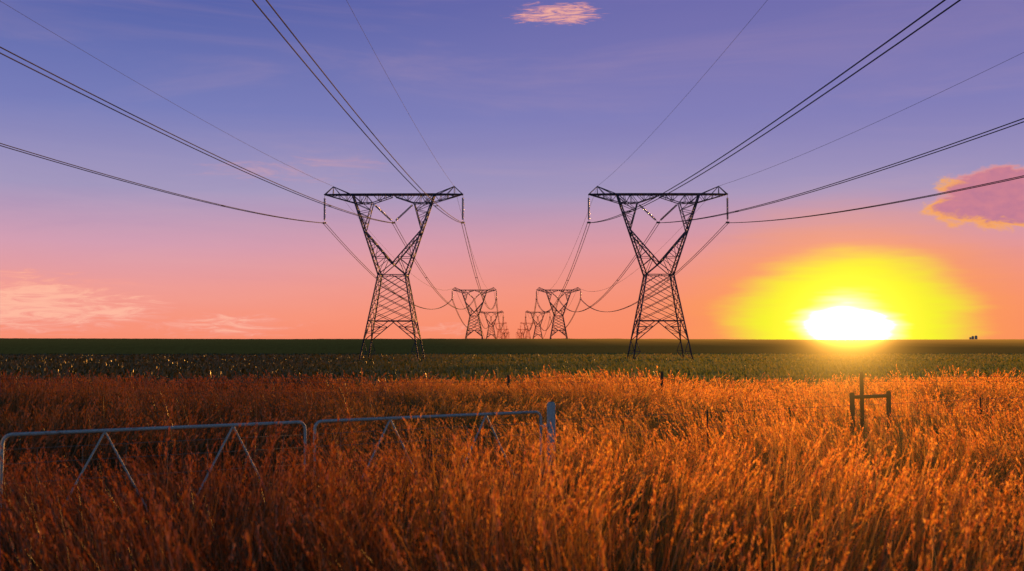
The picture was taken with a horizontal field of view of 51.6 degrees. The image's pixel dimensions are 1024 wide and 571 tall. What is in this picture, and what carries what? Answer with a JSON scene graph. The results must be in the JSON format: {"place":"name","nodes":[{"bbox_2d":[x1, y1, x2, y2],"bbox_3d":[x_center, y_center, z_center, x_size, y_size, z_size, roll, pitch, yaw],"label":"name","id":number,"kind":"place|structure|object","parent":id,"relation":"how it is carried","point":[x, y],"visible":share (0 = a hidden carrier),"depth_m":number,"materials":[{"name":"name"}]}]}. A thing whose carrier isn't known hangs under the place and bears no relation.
{"place":"outdoors","nodes":[
{"label":"outdoors","id":0,"kind":"place"},
{"bbox_2d":[2,440,52,538],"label":"grass","id":1,"kind":"structure","parent":0,"point":[13,477],"depth_m":11.43,"materials":[{"name":"brown plant"}]},
{"bbox_2d":[0,367,97,396],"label":"grass","id":2,"kind":"structure","parent":0,"point":[27,379],"depth_m":42.73,"materials":[{"name":"brown plant"}]},
{"bbox_2d":[0,373,127,404],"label":"grass","id":3,"kind":"structure","parent":0,"point":[2,391],"depth_m":31.89,"materials":[{"name":"brown plant"}]},
{"bbox_2d":[0,414,142,517],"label":"grass","id":4,"kind":"structure","parent":0,"point":[78,467],"depth_m":14.86,"materials":[{"name":"brown plant"}]},
{"bbox_2d":[0,371,169,386],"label":"grass","id":5,"kind":"structure","parent":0,"point":[47,377],"depth_m":62.07,"materials":[{"name":"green plant"}]},
{"bbox_2d":[0,269,170,332],"bbox_3d":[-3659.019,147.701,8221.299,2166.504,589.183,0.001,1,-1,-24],"label":"cloud","id":6,"kind":"structure","parent":0,"point":[20,300],"depth_m":8262.24,"materials":[{"name":"pink"}]},
{"bbox_2d":[0,368,172,426],"bbox_3d":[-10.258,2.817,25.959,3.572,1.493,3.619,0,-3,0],"label":"grass","id":7,"kind":"structure","parent":0,"point":[115,390],"depth_m":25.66,"materials":[{"name":"brown plant"}]},
{"bbox_2d":[0,387,192,479],"bbox_3d":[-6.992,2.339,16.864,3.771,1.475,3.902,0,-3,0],"label":"grass","id":8,"kind":"structure","parent":0,"point":[55,445],"depth_m":16.96,"materials":[{"name":"brown plant"}]},
{"bbox_2d":[0,369,196,401],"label":"grass","id":9,"kind":"structure","parent":0,"point":[67,383],"depth_m":36.74,"materials":[{"name":"brown plant"}]},
{"bbox_2d":[0,382,227,458],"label":"grass","id":10,"kind":"structure","parent":0,"point":[161,409],"depth_m":19.95,"materials":[{"name":"brown plant"}]},
{"bbox_2d":[36,374,194,414],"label":"grass","id":11,"kind":"structure","parent":0,"point":[91,393],"depth_m":28.82,"materials":[{"name":"brown plant"}]},
{"bbox_2d":[0,366,242,382],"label":"grass","id":12,"kind":"structure","parent":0,"point":[143,372],"depth_m":78.17,"materials":[{"name":"green plant"}]},
{"bbox_2d":[0,425,296,570],"bbox_3d":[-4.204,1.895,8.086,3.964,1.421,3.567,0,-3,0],"label":"grass","id":13,"kind":"structure","parent":0,"point":[110,549],"depth_m":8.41,"materials":[{"name":"brown plant"}]},
{"bbox_2d":[63,372,243,393],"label":"grass","id":14,"kind":"structure","parent":0,"point":[207,381],"depth_m":42.73,"materials":[{"name":"brown plant"}]},
{"bbox_2d":[88,375,227,408],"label":"grass","id":15,"kind":"structure","parent":0,"point":[189,393],"depth_m":31.87,"materials":[{"name":"brown plant"}]},
{"bbox_2d":[86,386,260,438],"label":"grass","id":16,"kind":"structure","parent":0,"point":[209,408],"depth_m":22.69,"materials":[{"name":"brown plant"}]},
{"bbox_2d":[53,428,343,519],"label":"grass","id":17,"kind":"structure","parent":0,"point":[200,472],"depth_m":14.33,"materials":[{"name":"brown plant"}]},
{"bbox_2d":[120,376,284,429],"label":"grass","id":18,"kind":"structure","parent":0,"point":[222,396],"depth_m":25.87,"materials":[{"name":"brown plant"}]},
{"bbox_2d":[163,314,287,335],"bbox_3d":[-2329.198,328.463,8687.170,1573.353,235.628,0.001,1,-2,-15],"label":"cloud","id":19,"kind":"structure","parent":0,"point":[224,318],"depth_m":8680.28,"materials":[{"name":"pink"}]},
{"bbox_2d":[139,380,350,401],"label":"grass","id":20,"kind":"structure","parent":0,"point":[288,390],"depth_m":37.20,"materials":[{"name":"brown plant"}]},
{"bbox_2d":[121,399,383,485],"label":"grass","id":21,"kind":"structure","parent":0,"point":[208,442],"depth_m":16.66,"materials":[{"name":"brown plant"}]},
{"bbox_2d":[194,376,320,410],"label":"grass","id":22,"kind":"structure","parent":0,"point":[256,384],"depth_m":31.96,"materials":[{"name":"brown plant"}]},
{"bbox_2d":[187,368,373,395],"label":"grass","id":23,"kind":"structure","parent":0,"point":[302,380],"depth_m":42.19,"materials":[{"name":"brown plant"}]},
{"bbox_2d":[195,399,386,462],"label":"grass","id":24,"kind":"structure","parent":0,"point":[308,420],"depth_m":19.67,"materials":[{"name":"brown plant"}]},
{"bbox_2d":[209,380,393,447],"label":"grass","id":25,"kind":"structure","parent":0,"point":[333,404],"depth_m":22.90,"materials":[{"name":"brown plant"}]},
{"bbox_2d":[116,371,510,389],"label":"grass","id":26,"kind":"structure","parent":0,"point":[466,377],"depth_m":60.35,"materials":[{"name":"brown plant"}]},
{"bbox_2d":[268,384,400,415],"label":"grass","id":27,"kind":"structure","parent":0,"point":[318,399],"depth_m":29.28,"materials":[{"name":"brown plant"}]},
{"bbox_2d":[264,392,407,430],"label":"grass","id":28,"kind":"structure","parent":0,"point":[364,404],"depth_m":25.70,"materials":[{"name":"brown plant"}]},
{"bbox_2d":[0,399,676,570],"bbox_3d":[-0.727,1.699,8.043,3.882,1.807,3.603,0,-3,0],"label":"grass","id":29,"kind":"structure","parent":0,"point":[264,533],"depth_m":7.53,"materials":[{"name":"brown plant"}]},
{"bbox_2d":[170,367,511,381],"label":"grass","id":30,"kind":"structure","parent":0,"point":[372,372],"depth_m":77.02,"materials":[{"name":"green plant"}]},
{"bbox_2d":[289,377,412,413],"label":"grass","id":31,"kind":"structure","parent":0,"point":[357,392],"depth_m":31.81,"materials":[{"name":"brown plant"}]},
{"bbox_2d":[291,423,543,516],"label":"grass","id":32,"kind":"structure","parent":0,"point":[408,466],"depth_m":14.34,"materials":[{"name":"brown plant"}]},
{"bbox_2d":[307,411,537,486],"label":"grass","id":33,"kind":"structure","parent":0,"point":[464,437],"depth_m":16.86,"materials":[{"name":"orange plant"}]},
{"bbox_2d":[336,370,537,405],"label":"grass","id":34,"kind":"structure","parent":0,"point":[436,385],"depth_m":35.94,"materials":[{"name":"brown plant"}]},
{"bbox_2d":[358,410,526,461],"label":"grass","id":35,"kind":"structure","parent":0,"point":[433,426],"depth_m":19.73,"materials":[{"name":"brown plant"}]},
{"bbox_2d":[369,387,537,444],"bbox_3d":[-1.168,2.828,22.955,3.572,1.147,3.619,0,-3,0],"label":"grass","id":36,"kind":"structure","parent":0,"point":[467,419],"depth_m":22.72,"materials":[{"name":"brown plant"}]},
{"bbox_2d":[384,375,523,417],"bbox_3d":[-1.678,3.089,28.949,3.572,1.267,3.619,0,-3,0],"label":"grass","id":37,"kind":"structure","parent":0,"point":[416,399],"depth_m":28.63,"materials":[{"name":"brown plant"}]},
{"bbox_2d":[0,359,1020,570],"bbox_3d":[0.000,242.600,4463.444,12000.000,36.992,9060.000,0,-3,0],"label":"ground","id":38,"kind":"structure","parent":0,"point":[446,506],"depth_m":11.61,"materials":[{"name":"soil"}]},
{"bbox_2d":[0,355,168,361],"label":"grass","id":39,"kind":"structure","parent":38,"relation":"on","point":[60,358],"depth_m":211.52,"materials":[{"name":"green plant"}]},
{"bbox_2d":[6,361,191,366],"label":"grass","id":40,"kind":"structure","parent":38,"relation":"on","point":[106,362],"depth_m":137.95,"materials":[{"name":"green plant"}]},
{"bbox_2d":[1,354,214,357],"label":"grass","id":41,"kind":"structure","parent":38,"relation":"on","point":[99,356],"depth_m":248.19,"materials":[{"name":"green plant"}]},
{"bbox_2d":[3,364,284,373],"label":"grass","id":42,"kind":"structure","parent":38,"relation":"on","point":[174,369],"depth_m":97.46,"materials":[{"name":"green plant"}]},
{"bbox_2d":[24,357,345,363],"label":"grass","id":43,"kind":"structure","parent":38,"relation":"on","point":[207,360],"depth_m":168.85,"materials":[{"name":"green plant"}]},
{"bbox_2d":[87,362,325,369],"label":"grass","id":44,"kind":"structure","parent":38,"relation":"on","point":[217,366],"depth_m":117.31,"materials":[{"name":"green plant"}]},
{"bbox_2d":[121,355,369,360],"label":"grass","id":45,"kind":"structure","parent":38,"relation":"on","point":[232,357],"depth_m":211.43,"materials":[{"name":"green plant"}]},
{"bbox_2d":[0,402,554,516],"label":"gate posts","id":46,"kind":"object","parent":38,"relation":"on","point":[551,412],"visible":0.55,"depth_m":14.49,"materials":[{"name":"grey metal"}]},
{"bbox_2d":[0,411,541,537],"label":"farm gate","id":47,"kind":"structure","parent":46,"relation":"attached to","point":[231,425],"depth_m":12.11,"materials":[{"name":"silver metal"}]},
{"bbox_2d":[239,361,501,374],"bbox_3d":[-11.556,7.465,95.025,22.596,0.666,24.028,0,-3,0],"label":"grass","id":48,"kind":"structure","parent":38,"relation":"on","point":[365,368],"depth_m":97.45,"materials":[{"name":"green plant"}]},
{"bbox_2d":[323,186,464,359],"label":"pylon","id":49,"kind":"object","parent":38,"relation":"on","point":[418,234],"visible":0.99,"depth_m":182.57,"materials":[{"name":"metal"}]},
{"bbox_2d":[322,360,496,365],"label":"grass","id":50,"kind":"structure","parent":38,"relation":"on","point":[406,363],"depth_m":137.54,"materials":[{"name":"green plant"}]},
{"bbox_2d":[304,355,600,363],"bbox_3d":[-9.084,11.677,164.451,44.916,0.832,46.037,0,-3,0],"label":"grass","id":51,"kind":"structure","parent":38,"relation":"on","point":[415,360],"depth_m":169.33,"materials":[{"name":"green plant"}]},
{"bbox_2d":[370,353,557,356],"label":"grass","id":52,"kind":"structure","parent":38,"relation":"on","point":[484,355],"depth_m":250.63,"materials":[{"name":"green plant"}]},
{"bbox_2d":[0,371,1023,457],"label":"fence posts","id":53,"kind":"object","parent":38,"relation":"on","point":[862,396],"visible":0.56,"depth_m":18.38,"materials":[{"name":"brown wood"}]},
{"bbox_2d":[587,186,728,359],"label":"pylon","id":54,"kind":"object","parent":38,"relation":"on","point":[681,237],"visible":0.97,"depth_m":182.81,"materials":[{"name":"metal"}]},
{"bbox_2d":[567,356,859,363],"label":"grass","id":55,"kind":"structure","parent":38,"relation":"on","point":[686,359],"depth_m":169.76,"materials":[{"name":"green plant"}]},
{"bbox_2d":[708,353,916,357],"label":"grass","id":56,"kind":"structure","parent":38,"relation":"on","point":[781,355],"depth_m":247.65,"materials":[{"name":"green plant"}]},
{"bbox_2d":[744,354,1002,360],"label":"grass","id":57,"kind":"structure","parent":38,"relation":"on","point":[846,357],"depth_m":210.40,"materials":[{"name":"green plant"}]},
{"bbox_2d":[801,356,1023,362],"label":"grass","id":58,"kind":"structure","parent":38,"relation":"on","point":[931,359],"depth_m":170.97,"materials":[{"name":"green plant"}]},
{"bbox_2d":[0,338,1023,354],"bbox_3d":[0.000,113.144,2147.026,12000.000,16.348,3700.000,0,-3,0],"label":"ground","id":59,"kind":"structure","parent":0,"point":[98,346],"depth_m":334.65,"materials":[{"name":"green plant"}]},
{"bbox_2d":[0,0,502,328],"bbox_3d":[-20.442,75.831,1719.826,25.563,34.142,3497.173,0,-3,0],"label":"conductors","id":60,"kind":"object","parent":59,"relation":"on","point":[264,153],"visible":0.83,"depth_m":80.10,"materials":[{"name":"grey metal"}]},
{"bbox_2d":[452,287,496,338],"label":"pylon","id":61,"kind":"object","parent":59,"relation":"on","point":[480,305],"visible":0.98,"depth_m":573.78,"materials":[{"name":"metal"}]},
{"bbox_2d":[527,0,1023,330],"bbox_3d":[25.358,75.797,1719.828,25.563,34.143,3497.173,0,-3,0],"label":"conductors","id":62,"kind":"object","parent":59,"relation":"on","point":[617,280],"visible":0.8,"depth_m":85.34,"materials":[{"name":"grey metal"}]},
{"bbox_2d":[0,0,1023,339],"label":"sky","id":63,"kind":"structure","parent":0,"point":[524,118],"materials":[{"name":"purple"}]},
{"bbox_2d":[515,4,594,22],"bbox_3d":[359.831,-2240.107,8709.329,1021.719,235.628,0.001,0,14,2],"label":"cloud","id":64,"kind":"structure","parent":0,"point":[560,10],"depth_m":8710.13,"materials":[{"name":"pink"}]},
{"bbox_2d":[536,287,580,338],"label":"pylon","id":65,"kind":"object","parent":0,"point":[555,315],"visible":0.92,"depth_m":573.79,"materials":[{"name":"metal"}]},
{"bbox_2d":[491,370,626,416],"bbox_3d":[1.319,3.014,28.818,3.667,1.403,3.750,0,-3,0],"label":"grass","id":66,"kind":"structure","parent":0,"point":[559,392],"depth_m":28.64,"materials":[{"name":"brown plant"}]},
{"bbox_2d":[477,360,649,364],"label":"grass","id":67,"kind":"structure","parent":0,"point":[573,363],"depth_m":136.98,"materials":[{"name":"green plant"}]},
{"bbox_2d":[480,361,681,368],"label":"grass","id":68,"kind":"structure","parent":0,"point":[555,365],"depth_m":117.36,"materials":[{"name":"green plant"}]},
{"bbox_2d":[513,388,651,429],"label":"grass","id":69,"kind":"structure","parent":0,"point":[565,403],"depth_m":25.61,"materials":[{"name":"brown plant"}]},
{"bbox_2d":[510,366,680,391],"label":"grass","id":70,"kind":"structure","parent":0,"point":[563,376],"depth_m":41.69,"materials":[{"name":"orange plant"}]},
{"bbox_2d":[515,391,681,441],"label":"grass","id":71,"kind":"structure","parent":0,"point":[536,407],"depth_m":22.79,"materials":[{"name":"orange plant"}]},
{"bbox_2d":[499,401,701,460],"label":"grass","id":72,"kind":"structure","parent":0,"point":[609,422],"depth_m":20.01,"materials":[{"name":"orange plant"}]},
{"bbox_2d":[479,363,728,373],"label":"grass","id":73,"kind":"structure","parent":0,"point":[587,368],"depth_m":96.89,"materials":[{"name":"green plant"}]},
{"bbox_2d":[512,370,711,406],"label":"grass","id":74,"kind":"structure","parent":0,"point":[626,385],"depth_m":36.48,"materials":[{"name":"orange plant"}]},
{"bbox_2d":[473,366,807,380],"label":"grass","id":75,"kind":"structure","parent":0,"point":[710,372],"depth_m":77.60,"materials":[{"name":"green plant"}]},
{"bbox_2d":[503,403,807,520],"bbox_3d":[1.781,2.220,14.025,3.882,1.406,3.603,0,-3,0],"label":"grass","id":76,"kind":"structure","parent":0,"point":[690,461],"depth_m":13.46,"materials":[{"name":"plant"}]},
{"bbox_2d":[533,353,778,360],"bbox_3d":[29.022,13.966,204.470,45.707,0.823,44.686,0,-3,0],"label":"grass","id":77,"kind":"structure","parent":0,"point":[642,357],"depth_m":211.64,"materials":[{"name":"green plant"}]},
{"bbox_2d":[620,372,750,422],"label":"grass","id":78,"kind":"structure","parent":0,"point":[661,394],"depth_m":28.86,"materials":[{"name":"brown plant"}]},
{"bbox_2d":[633,381,779,426],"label":"grass","id":79,"kind":"structure","parent":0,"point":[711,395],"depth_m":25.63,"materials":[{"name":"orange plant"}]},
{"bbox_2d":[490,371,949,389],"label":"grass","id":80,"kind":"structure","parent":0,"point":[737,377],"depth_m":59.56,"materials":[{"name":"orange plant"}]},
{"bbox_2d":[639,388,804,444],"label":"grass","id":81,"kind":"structure","parent":0,"point":[696,406],"depth_m":22.64,"materials":[{"name":"orange plant"}]},
{"bbox_2d":[637,360,813,364],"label":"grass","id":82,"kind":"structure","parent":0,"point":[706,362],"depth_m":137.51,"materials":[{"name":"green plant"}]},
{"bbox_2d":[545,425,933,570],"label":"grass","id":83,"kind":"structure","parent":0,"point":[646,499],"depth_m":11.03,"materials":[{"name":"brown plant"}]},
{"bbox_2d":[666,372,832,396],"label":"grass","id":84,"kind":"structure","parent":0,"point":[769,383],"depth_m":42.07,"materials":[{"name":"orange plant"}]},
{"bbox_2d":[652,388,868,461],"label":"grass","id":85,"kind":"structure","parent":0,"point":[683,421],"depth_m":19.80,"materials":[{"name":"orange plant"}]},
{"bbox_2d":[663,361,877,368],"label":"grass","id":86,"kind":"structure","parent":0,"point":[694,364],"depth_m":116.82,"materials":[{"name":"green plant"}]},
{"bbox_2d":[689,379,874,402],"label":"grass","id":87,"kind":"structure","parent":0,"point":[786,389],"depth_m":36.69,"materials":[{"name":"orange plant"}]},
{"bbox_2d":[588,391,1023,570],"bbox_3d":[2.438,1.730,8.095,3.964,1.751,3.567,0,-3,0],"label":"grass","id":88,"kind":"structure","parent":0,"point":[736,506],"depth_m":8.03,"materials":[{"name":"orange plant"}]},
{"bbox_2d":[732,379,902,422],"bbox_3d":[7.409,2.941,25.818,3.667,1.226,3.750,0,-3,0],"label":"grass","id":89,"kind":"structure","parent":0,"point":[810,401],"depth_m":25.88,"materials":[{"name":"brown plant"}]},
{"bbox_2d":[698,363,973,373],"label":"grass","id":90,"kind":"structure","parent":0,"point":[816,368],"depth_m":97.57,"materials":[{"name":"green plant"}]},
{"bbox_2d":[789,372,927,408],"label":"grass","id":91,"kind":"structure","parent":0,"point":[839,390],"depth_m":31.97,"materials":[{"name":"plant"}]},
{"bbox_2d":[761,387,960,442],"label":"grass","id":92,"kind":"structure","parent":0,"point":[847,413],"depth_m":22.68,"materials":[{"name":"orange plant"}]},
{"bbox_2d":[699,399,1023,517],"bbox_3d":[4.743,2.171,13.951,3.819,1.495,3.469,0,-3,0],"label":"grass","id":93,"kind":"structure","parent":0,"point":[891,448],"depth_m":13.79,"materials":[{"name":"orange plant"}]},
{"bbox_2d":[747,366,1023,379],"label":"grass","id":94,"kind":"structure","parent":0,"point":[845,372],"depth_m":77.83,"materials":[{"name":"green plant"}]},
{"bbox_2d":[783,360,987,366],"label":"grass","id":95,"kind":"structure","parent":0,"point":[860,362],"depth_m":137.92,"materials":[{"name":"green plant"}]},
{"bbox_2d":[801,374,996,398],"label":"grass","id":96,"kind":"structure","parent":0,"point":[871,383],"depth_m":43.06,"materials":[{"name":"orange plant"}]},
{"bbox_2d":[811,375,1023,463],"bbox_3d":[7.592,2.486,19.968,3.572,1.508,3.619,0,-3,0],"label":"grass","id":97,"kind":"structure","parent":0,"point":[899,412],"depth_m":19.69,"materials":[{"name":"orange plant"}]},
{"bbox_2d":[813,433,1023,570],"bbox_3d":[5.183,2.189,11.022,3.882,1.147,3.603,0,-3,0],"label":"grass","id":98,"kind":"structure","parent":0,"point":[1002,493],"depth_m":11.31,"materials":[{"name":"orange plant"}]},
{"bbox_2d":[822,371,1023,386],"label":"grass","id":99,"kind":"structure","parent":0,"point":[898,374],"depth_m":61.08,"materials":[{"name":"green plant"}]},
{"bbox_2d":[834,361,1023,369],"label":"grass","id":100,"kind":"structure","parent":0,"point":[956,364],"depth_m":119.00,"materials":[{"name":"green plant"}]},
{"bbox_2d":[840,370,1023,403],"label":"grass","id":101,"kind":"structure","parent":0,"point":[939,378],"depth_m":36.42,"materials":[{"name":"orange plant"}]},
{"bbox_2d":[857,409,1023,480],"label":"grass","id":102,"kind":"structure","parent":0,"point":[962,431],"depth_m":16.98,"materials":[{"name":"orange plant"}]},
{"bbox_2d":[869,382,1022,428],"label":"grass","id":103,"kind":"structure","parent":0,"point":[985,402],"depth_m":25.61,"materials":[{"name":"orange plant"}]},
{"bbox_2d":[879,364,1023,409],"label":"grass","id":104,"kind":"structure","parent":0,"point":[939,388],"depth_m":31.43,"materials":[{"name":"orange plant"}]},
{"bbox_2d":[899,363,1023,371],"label":"grass","id":105,"kind":"structure","parent":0,"point":[979,367],"depth_m":98.77,"materials":[{"name":"green plant"}]},
{"bbox_2d":[922,165,1023,228],"bbox_3d":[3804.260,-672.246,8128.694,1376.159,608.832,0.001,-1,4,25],"label":"cloud","id":106,"kind":"structure","parent":0,"point":[996,205],"depth_m":8193.85,"materials":[{"name":"pink"}]},
{"bbox_2d":[924,377,1023,414],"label":"grass","id":107,"kind":"structure","parent":0,"point":[997,393],"depth_m":29.17,"materials":[{"name":"plant"}]},
{"bbox_2d":[949,416,1023,509],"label":"grass","id":108,"kind":"structure","parent":0,"point":[1006,456],"depth_m":14.08,"materials":[{"name":"orange plant"}]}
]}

